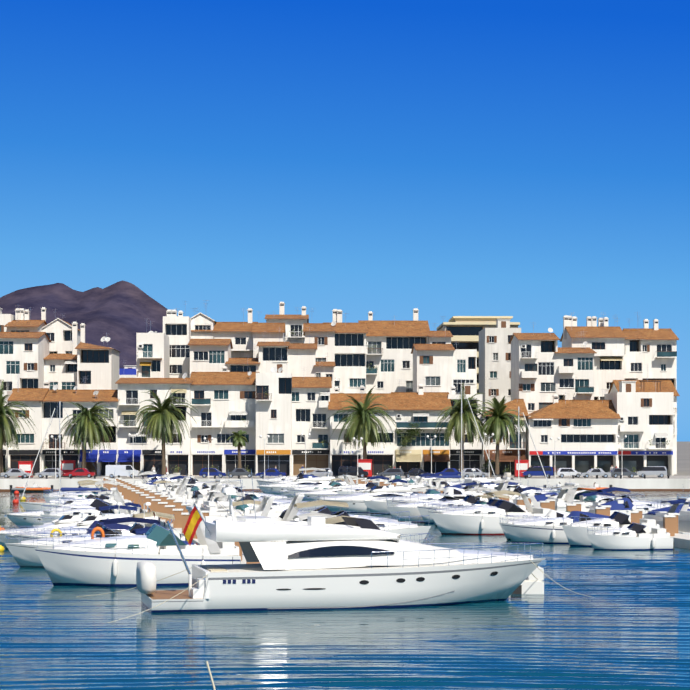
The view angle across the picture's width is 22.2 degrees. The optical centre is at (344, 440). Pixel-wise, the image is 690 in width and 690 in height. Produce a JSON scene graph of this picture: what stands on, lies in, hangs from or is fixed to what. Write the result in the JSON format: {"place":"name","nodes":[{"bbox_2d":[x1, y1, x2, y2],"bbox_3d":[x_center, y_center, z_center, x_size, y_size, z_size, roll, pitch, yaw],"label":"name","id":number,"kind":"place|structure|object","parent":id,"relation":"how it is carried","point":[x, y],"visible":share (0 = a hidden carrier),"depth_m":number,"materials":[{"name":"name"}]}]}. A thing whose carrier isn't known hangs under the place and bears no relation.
{"place":"outdoors","nodes":[
{"label":"outdoors","id":0,"kind":"place"},
{"bbox_2d":[0,332,50,390],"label":"building","id":1,"kind":"structure","parent":0,"point":[23,355],"depth_m":283.93,"materials":[{"name":"paint"}]},
{"bbox_2d":[0,280,167,368],"bbox_3d":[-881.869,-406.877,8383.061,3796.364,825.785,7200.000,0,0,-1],"label":"mountain terrain","id":2,"kind":"structure","parent":0,"point":[122,313],"depth_m":8402.79,"materials":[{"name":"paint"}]},
{"bbox_2d":[75,332,119,389],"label":"building","id":3,"kind":"structure","parent":0,"point":[97,367],"depth_m":288.84,"materials":[{"name":"paint"}]},
{"bbox_2d":[136,321,169,377],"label":"building","id":4,"kind":"structure","parent":0,"point":[152,349],"depth_m":284.54,"materials":[{"name":"paint"}]},
{"bbox_2d":[115,362,192,475],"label":"building","id":5,"kind":"structure","parent":0,"point":[133,452],"depth_m":276.24,"materials":[{"name":"paint"}]},
{"bbox_2d":[225,358,259,371],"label":"building","id":6,"kind":"structure","parent":0,"point":[242,364],"depth_m":287.78,"materials":[{"name":"paint"}]},
{"bbox_2d":[251,323,285,357],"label":"building","id":7,"kind":"structure","parent":0,"point":[269,330],"depth_m":299.40,"materials":[{"name":"tile"}]},
{"bbox_2d":[265,302,308,342],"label":"building","id":8,"kind":"structure","parent":0,"point":[294,328],"depth_m":317.57,"materials":[{"name":"paint"}]},
{"bbox_2d":[292,370,331,475],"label":"building","id":9,"kind":"structure","parent":0,"point":[310,410],"depth_m":278.08,"materials":[{"name":"paint"}]},
{"bbox_2d":[303,311,336,387],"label":"building","id":10,"kind":"structure","parent":0,"point":[322,335],"depth_m":297.24,"materials":[{"name":"paint"}]},
{"bbox_2d":[0,491,689,689],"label":"water","id":11,"kind":"structure","parent":0,"point":[627,627],"depth_m":63.66,"materials":[{"name":"teal liquid"}]},
{"bbox_2d":[19,401,106,511],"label":"sail boat","id":12,"kind":"object","parent":11,"relation":"on","point":[33,506],"visible":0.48,"depth_m":166.47,"materials":[{"name":"paint"}]},
{"bbox_2d":[0,497,128,548],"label":"motorboat","id":13,"kind":"object","parent":11,"relation":"on","point":[65,521],"visible":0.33,"depth_m":115.56,"materials":[{"name":"paint"}]},
{"bbox_2d":[4,491,133,527],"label":"motorboat","id":14,"kind":"object","parent":11,"relation":"on","point":[27,519],"visible":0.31,"depth_m":143.34,"materials":[{"name":"paint"}]},
{"bbox_2d":[14,521,130,542],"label":"cruiser boat","id":15,"kind":"object","parent":11,"relation":"on","point":[94,524],"visible":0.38,"depth_m":108.25,"materials":[{"name":"paint"}]},
{"bbox_2d":[5,517,160,567],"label":"cruiser boat","id":16,"kind":"object","parent":11,"relation":"on","point":[24,554],"visible":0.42,"depth_m":98.48,"materials":[{"name":"paint"}]},
{"bbox_2d":[43,498,132,514],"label":"cruiser boat","id":17,"kind":"object","parent":11,"relation":"on","point":[96,502],"visible":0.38,"depth_m":139.79,"materials":[{"name":"paint"}]},
{"bbox_2d":[5,494,172,542],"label":"motorboat","id":18,"kind":"object","parent":11,"relation":"on","point":[87,521],"visible":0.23,"depth_m":111.48,"materials":[{"name":"paint"}]},
{"bbox_2d":[40,474,139,522],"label":"cruiser boat","id":19,"kind":"object","parent":11,"relation":"on","point":[78,512],"visible":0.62,"depth_m":130.91,"materials":[{"name":"paint"}]},
{"bbox_2d":[60,480,125,499],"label":"cruiser boat","id":20,"kind":"object","parent":11,"relation":"on","point":[82,494],"visible":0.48,"depth_m":178.36,"materials":[{"name":"paint"}]},
{"bbox_2d":[70,511,184,540],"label":"cruiser boat","id":21,"kind":"object","parent":11,"relation":"on","point":[136,525],"visible":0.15,"depth_m":104.08,"materials":[{"name":"paint"}]},
{"bbox_2d":[34,478,240,586],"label":"cruiser boat","id":22,"kind":"object","parent":11,"relation":"on","point":[103,560],"visible":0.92,"depth_m":86.02,"materials":[{"name":"paint"}]},
{"bbox_2d":[166,474,199,497],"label":"cruiser boat","id":23,"kind":"object","parent":11,"relation":"on","point":[181,488],"visible":0.15,"depth_m":183.43,"materials":[{"name":"paint"}]},
{"bbox_2d":[170,490,206,505],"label":"cruiser boat","id":24,"kind":"object","parent":11,"relation":"on","point":[190,498],"visible":0.1,"depth_m":175.09,"materials":[{"name":"paint"}]},
{"bbox_2d":[204,492,284,516],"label":"cruiser boat","id":25,"kind":"object","parent":11,"relation":"on","point":[214,511],"visible":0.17,"depth_m":140.87,"materials":[{"name":"paint"}]},
{"bbox_2d":[195,466,294,502],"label":"cruiser boat","id":26,"kind":"object","parent":11,"relation":"on","point":[213,484],"visible":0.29,"depth_m":167.86,"materials":[{"name":"paint"}]},
{"bbox_2d":[203,474,307,510],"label":"cruiser boat","id":27,"kind":"object","parent":11,"relation":"on","point":[246,497],"visible":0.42,"depth_m":151.09,"materials":[{"name":"paint"}]},
{"bbox_2d":[256,468,325,492],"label":"cruiser boat","id":28,"kind":"object","parent":11,"relation":"on","point":[270,480],"visible":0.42,"depth_m":239.86,"materials":[{"name":"paint"}]},
{"bbox_2d":[257,470,334,494],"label":"motorboat","id":29,"kind":"object","parent":11,"relation":"on","point":[302,480],"visible":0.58,"depth_m":229.74,"materials":[{"name":"paint"}]},
{"bbox_2d":[245,488,353,521],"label":"cruiser boat","id":30,"kind":"object","parent":11,"relation":"on","point":[267,511],"visible":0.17,"depth_m":124.01,"materials":[{"name":"paint"}]},
{"bbox_2d":[287,466,354,496],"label":"cruiser boat","id":31,"kind":"object","parent":11,"relation":"on","point":[308,488],"visible":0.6,"depth_m":207.22,"materials":[{"name":"paint"}]},
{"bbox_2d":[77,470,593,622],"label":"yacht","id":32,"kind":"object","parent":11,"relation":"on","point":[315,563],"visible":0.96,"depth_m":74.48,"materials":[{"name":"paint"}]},
{"bbox_2d":[293,477,378,501],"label":"motorboat","id":33,"kind":"object","parent":11,"relation":"on","point":[334,489],"visible":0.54,"depth_m":202.30,"materials":[{"name":"paint"}]},
{"bbox_2d":[271,480,410,522],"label":"cruiser boat","id":34,"kind":"object","parent":11,"relation":"on","point":[291,513],"visible":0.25,"depth_m":115.84,"materials":[{"name":"paint"}]},
{"bbox_2d":[288,500,430,543],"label":"cruiser boat","id":35,"kind":"object","parent":11,"relation":"on","point":[397,527],"visible":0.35,"depth_m":111.27,"materials":[{"name":"paint"}]},
{"bbox_2d":[337,476,388,495],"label":"cruiser boat","id":36,"kind":"object","parent":11,"relation":"on","point":[350,490],"visible":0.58,"depth_m":198.71,"materials":[{"name":"paint"}]},
{"bbox_2d":[318,473,434,512],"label":"motorboat","id":37,"kind":"object","parent":11,"relation":"on","point":[355,503],"visible":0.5,"depth_m":174.40,"materials":[{"name":"paint"}]},
{"bbox_2d":[364,478,444,513],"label":"cruiser boat","id":38,"kind":"object","parent":11,"relation":"on","point":[375,505],"visible":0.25,"depth_m":170.44,"materials":[{"name":"paint"}]},
{"bbox_2d":[386,494,477,521],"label":"cruiser boat","id":39,"kind":"object","parent":11,"relation":"on","point":[412,508],"visible":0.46,"depth_m":153.47,"materials":[{"name":"paint"}]},
{"bbox_2d":[392,487,487,505],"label":"cruiser boat","id":40,"kind":"object","parent":11,"relation":"on","point":[450,490],"visible":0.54,"depth_m":158.20,"materials":[{"name":"paint"}]},
{"bbox_2d":[417,487,497,523],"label":"cruiser boat","id":41,"kind":"object","parent":11,"relation":"on","point":[467,500],"visible":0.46,"depth_m":150.88,"materials":[{"name":"paint"}]},
{"bbox_2d":[420,388,495,484],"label":"sail boat","id":42,"kind":"object","parent":11,"relation":"on","point":[444,477],"visible":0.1,"depth_m":222.27,"materials":[{"name":"paint"}]},
{"bbox_2d":[428,478,510,525],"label":"cruiser boat","id":43,"kind":"object","parent":11,"relation":"on","point":[487,496],"visible":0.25,"depth_m":146.78,"materials":[{"name":"paint"}]},
{"bbox_2d":[448,490,527,511],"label":"cruiser boat","id":44,"kind":"object","parent":11,"relation":"on","point":[491,502],"visible":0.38,"depth_m":142.88,"materials":[{"name":"paint"}]},
{"bbox_2d":[430,499,549,534],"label":"cruiser boat","id":45,"kind":"object","parent":11,"relation":"on","point":[479,520],"visible":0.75,"depth_m":132.84,"materials":[{"name":"paint"}]},
{"bbox_2d":[435,488,550,513],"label":"cruiser boat","id":46,"kind":"object","parent":11,"relation":"on","point":[528,504],"visible":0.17,"depth_m":139.34,"materials":[{"name":"paint"}]},
{"bbox_2d":[458,466,559,492],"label":"motorboat","id":47,"kind":"object","parent":11,"relation":"on","point":[482,479],"visible":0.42,"depth_m":198.68,"materials":[{"name":"paint"}]},
{"bbox_2d":[476,406,550,491],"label":"sail boat","id":48,"kind":"object","parent":11,"relation":"on","point":[497,484],"visible":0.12,"depth_m":190.42,"materials":[{"name":"paint"}]},
{"bbox_2d":[490,467,561,499],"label":"cruiser boat","id":49,"kind":"object","parent":11,"relation":"on","point":[507,480],"visible":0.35,"depth_m":181.18,"materials":[{"name":"paint"}]},
{"bbox_2d":[512,566,543,593],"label":"pontoon finger end","id":50,"kind":"object","parent":11,"relation":"in","point":[531,584],"visible":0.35,"depth_m":81.84,"materials":[{"name":"paint"}]},
{"bbox_2d":[499,510,569,539],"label":"cruiser boat","id":51,"kind":"object","parent":11,"relation":"on","point":[552,513],"visible":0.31,"depth_m":126.02,"materials":[{"name":"paint"}]},
{"bbox_2d":[501,511,609,543],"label":"cruiser boat","id":52,"kind":"object","parent":11,"relation":"on","point":[547,530],"visible":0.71,"depth_m":121.63,"materials":[{"name":"paint"}]},
{"bbox_2d":[548,475,644,511],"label":"cruiser boat","id":53,"kind":"object","parent":11,"relation":"on","point":[560,503],"visible":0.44,"depth_m":161.21,"materials":[{"name":"paint"}]},
{"bbox_2d":[562,511,659,546],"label":"cruiser boat","id":54,"kind":"object","parent":11,"relation":"on","point":[576,533],"visible":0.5,"depth_m":117.77,"materials":[{"name":"paint"}]},
{"bbox_2d":[594,498,664,518],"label":"cruiser boat","id":55,"kind":"object","parent":11,"relation":"on","point":[622,505],"visible":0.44,"depth_m":144.89,"materials":[{"name":"paint"}]},
{"bbox_2d":[587,522,673,549],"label":"cruiser boat","id":56,"kind":"object","parent":11,"relation":"on","point":[634,536],"visible":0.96,"depth_m":114.01,"materials":[{"name":"paint"}]},
{"bbox_2d":[589,487,675,512],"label":"cruiser boat","id":57,"kind":"object","parent":11,"relation":"on","point":[595,504],"visible":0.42,"depth_m":149.07,"materials":[{"name":"paint"}]},
{"bbox_2d":[643,504,689,518],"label":"cruiser boat","id":58,"kind":"object","parent":11,"relation":"on","point":[649,514],"visible":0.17,"depth_m":136.74,"materials":[{"name":"paint"}]},
{"bbox_2d":[652,490,689,527],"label":"cruiser boat","id":59,"kind":"object","parent":11,"relation":"on","point":[658,517],"visible":0.31,"depth_m":132.59,"materials":[{"name":"paint"}]},
{"bbox_2d":[678,511,689,534],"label":"cruiser boat","id":60,"kind":"object","parent":11,"relation":"on","point":[683,522],"visible":0.29,"depth_m":129.20,"materials":[{"name":"paint"}]},
{"bbox_2d":[0,476,689,490],"bbox_3d":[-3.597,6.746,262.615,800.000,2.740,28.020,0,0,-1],"label":"quay wall","id":61,"kind":"structure","parent":0,"point":[657,483],"depth_m":249.44,"materials":[{"name":"paint"}]},
{"bbox_2d":[0,381,37,474],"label":"palm tree","id":62,"kind":"object","parent":61,"relation":"on","point":[7,429],"visible":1,"depth_m":264.38,"materials":[{"name":"plant"}]},
{"bbox_2d":[57,401,118,467],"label":"palm tree","id":63,"kind":"object","parent":61,"relation":"on","point":[88,423],"visible":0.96,"depth_m":264.87,"materials":[{"name":"plant"}]},
{"bbox_2d":[105,465,139,477],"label":"van","id":64,"kind":"object","parent":61,"relation":"on","point":[120,470],"visible":0.88,"depth_m":259.23,"materials":[{"name":"paint"}]},
{"bbox_2d":[133,389,197,474],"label":"palm tree","id":65,"kind":"object","parent":61,"relation":"on","point":[160,419],"visible":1,"depth_m":265.16,"materials":[{"name":"plant"}]},
{"bbox_2d":[103,477,271,563],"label":"pier","id":66,"kind":"structure","parent":61,"relation":"attached to","point":[159,502],"depth_m":152.83,"materials":[{"name":"paint"}]},
{"bbox_2d":[1,465,635,476],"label":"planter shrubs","id":67,"kind":"object","parent":61,"relation":"on","point":[505,474],"visible":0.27,"depth_m":270.78,"materials":[{"name":"plant"}]},
{"bbox_2d":[228,430,247,467],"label":"palm tree","id":68,"kind":"object","parent":67,"relation":"on","point":[239,441],"visible":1,"depth_m":271.12,"materials":[{"name":"plant"}]},
{"bbox_2d":[338,466,367,477],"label":"van","id":69,"kind":"object","parent":61,"relation":"on","point":[349,470],"visible":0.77,"depth_m":262.26,"materials":[{"name":"paint"}]},
{"bbox_2d":[324,386,397,458],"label":"palm tree","id":70,"kind":"object","parent":61,"relation":"on","point":[361,425],"visible":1,"depth_m":265.46,"materials":[{"name":"plant"}]},
{"bbox_2d":[435,383,492,471],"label":"palm tree","id":71,"kind":"object","parent":61,"relation":"on","point":[468,424],"visible":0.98,"depth_m":265.78,"materials":[{"name":"plant"}]},
{"bbox_2d":[474,396,527,473],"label":"palm tree","id":72,"kind":"object","parent":61,"relation":"on","point":[500,418],"visible":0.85,"depth_m":266.22,"materials":[{"name":"plant"}]},
{"bbox_2d":[342,478,689,548],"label":"pier","id":73,"kind":"structure","parent":61,"relation":"attached to","point":[670,523],"depth_m":134.29,"materials":[{"name":"paint"}]},
{"bbox_2d":[522,466,552,477],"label":"car","id":74,"kind":"object","parent":61,"relation":"on","point":[529,472],"visible":0.88,"depth_m":261.61,"materials":[{"name":"paint"}]},
{"bbox_2d":[635,466,666,477],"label":"van","id":75,"kind":"object","parent":61,"relation":"on","point":[660,471],"visible":0.92,"depth_m":263.14,"materials":[{"name":"paint"}]},
{"bbox_2d":[0,0,689,441],"label":"sky","id":76,"kind":"structure","parent":0,"point":[528,161],"materials":[{"name":"blue"}]},
{"bbox_2d":[391,376,451,473],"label":"building","id":77,"kind":"structure","parent":0,"point":[425,408],"depth_m":276.82,"materials":[{"name":"paint"}]},
{"bbox_2d":[393,421,423,448],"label":"shrub","id":78,"kind":"object","parent":77,"relation":"on","point":[406,438],"visible":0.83,"depth_m":275.25,"materials":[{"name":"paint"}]},
{"bbox_2d":[448,383,481,471],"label":"building","id":79,"kind":"structure","parent":0,"point":[472,456],"depth_m":280.68,"materials":[{"name":"paint"}]},
{"bbox_2d":[479,317,520,412],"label":"building","id":80,"kind":"structure","parent":0,"point":[494,363],"depth_m":312.96,"materials":[{"name":"paint"}]},
{"bbox_2d":[482,388,528,475],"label":"building","id":81,"kind":"structure","parent":0,"point":[508,456],"depth_m":279.47,"materials":[{"name":"paint"}]},
{"bbox_2d":[608,364,679,473],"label":"building","id":82,"kind":"structure","parent":0,"point":[667,385],"depth_m":290.61,"materials":[{"name":"paint"}]},
{"bbox_2d":[623,312,678,389],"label":"building","id":83,"kind":"structure","parent":0,"point":[660,352],"depth_m":303.97,"materials":[{"name":"paint"}]},
{"bbox_2d":[674,442,689,475],"bbox_3d":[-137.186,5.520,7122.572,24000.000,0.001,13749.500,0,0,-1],"label":"wall","id":84,"kind":"structure","parent":0,"point":[683,458],"depth_m":519.59,"materials":[{"name":"paint"}]},
{"bbox_2d":[0,379,11,475],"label":"building","id":85,"kind":"structure","parent":84,"relation":"on","point":[5,456],"depth_m":273.65,"materials":[{"name":"paint"}]},
{"bbox_2d":[4,305,46,331],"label":"building","id":86,"kind":"structure","parent":84,"relation":"on","point":[21,322],"depth_m":299.48,"materials":[{"name":"tile"}]},
{"bbox_2d":[7,377,49,475],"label":"building","id":87,"kind":"structure","parent":84,"relation":"on","point":[29,444],"depth_m":274.98,"materials":[{"name":"paint"}]},
{"bbox_2d":[41,307,85,353],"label":"building","id":88,"kind":"structure","parent":84,"relation":"on","point":[58,331],"depth_m":301.32,"materials":[{"name":"paint"}]},
{"bbox_2d":[43,322,84,389],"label":"building","id":89,"kind":"structure","parent":84,"relation":"on","point":[60,370],"depth_m":290.39,"materials":[{"name":"paint"}]},
{"bbox_2d":[39,384,119,475],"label":"building","id":90,"kind":"structure","parent":84,"relation":"on","point":[101,458],"depth_m":275.64,"materials":[{"name":"paint"}]},
{"bbox_2d":[163,304,190,377],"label":"building","id":91,"kind":"structure","parent":84,"relation":"on","point":[176,329],"depth_m":296.31,"materials":[{"name":"paint"}]},
{"bbox_2d":[191,300,215,338],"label":"building","id":92,"kind":"structure","parent":84,"relation":"on","point":[200,321],"depth_m":301.99,"materials":[{"name":"paint"}]},
{"bbox_2d":[188,327,232,375],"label":"building","id":93,"kind":"structure","parent":84,"relation":"on","point":[211,355],"depth_m":287.26,"materials":[{"name":"paint"}]},
{"bbox_2d":[191,308,257,357],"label":"building","id":94,"kind":"structure","parent":84,"relation":"on","point":[239,335],"depth_m":302.31,"materials":[{"name":"paint"}]},
{"bbox_2d":[190,362,259,475],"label":"building","id":95,"kind":"structure","parent":84,"relation":"on","point":[223,402],"depth_m":278.27,"materials":[{"name":"paint"}]},
{"bbox_2d":[257,327,289,372],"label":"building","id":96,"kind":"structure","parent":84,"relation":"on","point":[270,353],"depth_m":288.49,"materials":[{"name":"paint"}]},
{"bbox_2d":[256,362,291,475],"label":"building","id":97,"kind":"structure","parent":84,"relation":"on","point":[274,405],"depth_m":274.42,"materials":[{"name":"stucco"},{"name":"roof tiles"},{"name":"glass"}]},
{"bbox_2d":[286,327,316,376],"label":"building","id":98,"kind":"structure","parent":84,"relation":"on","point":[301,356],"depth_m":287.54,"materials":[{"name":"paint"}]},
{"bbox_2d":[314,352,334,392],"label":"building","id":99,"kind":"structure","parent":84,"relation":"on","point":[324,369],"depth_m":287.44,"materials":[{"name":"paint"}]},
{"bbox_2d":[331,309,367,392],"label":"building","id":100,"kind":"structure","parent":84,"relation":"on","point":[350,357],"depth_m":299.49,"materials":[{"name":"paint"}]},
{"bbox_2d":[328,385,396,475],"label":"building","id":101,"kind":"structure","parent":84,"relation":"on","point":[379,455],"depth_m":275.97,"materials":[{"name":"paint"}]},
{"bbox_2d":[358,308,430,392],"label":"building","id":102,"kind":"structure","parent":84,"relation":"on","point":[389,360],"depth_m":304.29,"materials":[{"name":"paint"}]},
{"bbox_2d":[411,328,454,393],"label":"building","id":103,"kind":"structure","parent":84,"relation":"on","point":[433,363],"depth_m":286.92,"materials":[{"name":"paint"}]},
{"bbox_2d":[428,316,452,343],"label":"building","id":104,"kind":"structure","parent":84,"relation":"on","point":[439,337],"depth_m":302.41,"materials":[{"name":"paint"}]},
{"bbox_2d":[453,340,476,393],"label":"building","id":105,"kind":"structure","parent":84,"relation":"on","point":[464,365],"depth_m":287.44,"materials":[{"name":"paint"}]},
{"bbox_2d":[437,316,519,392],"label":"building","id":106,"kind":"structure","parent":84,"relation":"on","point":[464,330],"depth_m":350.61,"materials":[{"name":"paint"}]},
{"bbox_2d":[509,322,559,413],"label":"building","id":107,"kind":"structure","parent":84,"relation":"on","point":[533,366],"depth_m":288.65,"materials":[{"name":"paint"}]},
{"bbox_2d":[526,389,620,475],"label":"building","id":108,"kind":"structure","parent":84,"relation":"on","point":[585,432],"depth_m":278.15,"materials":[{"name":"paint"}]},
{"bbox_2d":[553,338,596,400],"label":"building","id":109,"kind":"structure","parent":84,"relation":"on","point":[574,373],"depth_m":288.70,"materials":[{"name":"paint"}]},
{"bbox_2d":[559,312,626,399],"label":"building","id":110,"kind":"structure","parent":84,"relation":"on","point":[607,344],"depth_m":299.42,"materials":[{"name":"paint"}]},
{"bbox_2d":[586,316,644,399],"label":"building","id":111,"kind":"structure","parent":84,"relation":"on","point":[634,339],"depth_m":301.58,"materials":[{"name":"paint"}]},
{"bbox_2d":[604,380,673,475],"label":"building","id":112,"kind":"structure","parent":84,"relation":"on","point":[646,423],"depth_m":279.12,"materials":[{"name":"stucco"},{"name":"glass"},{"name":"wood"}]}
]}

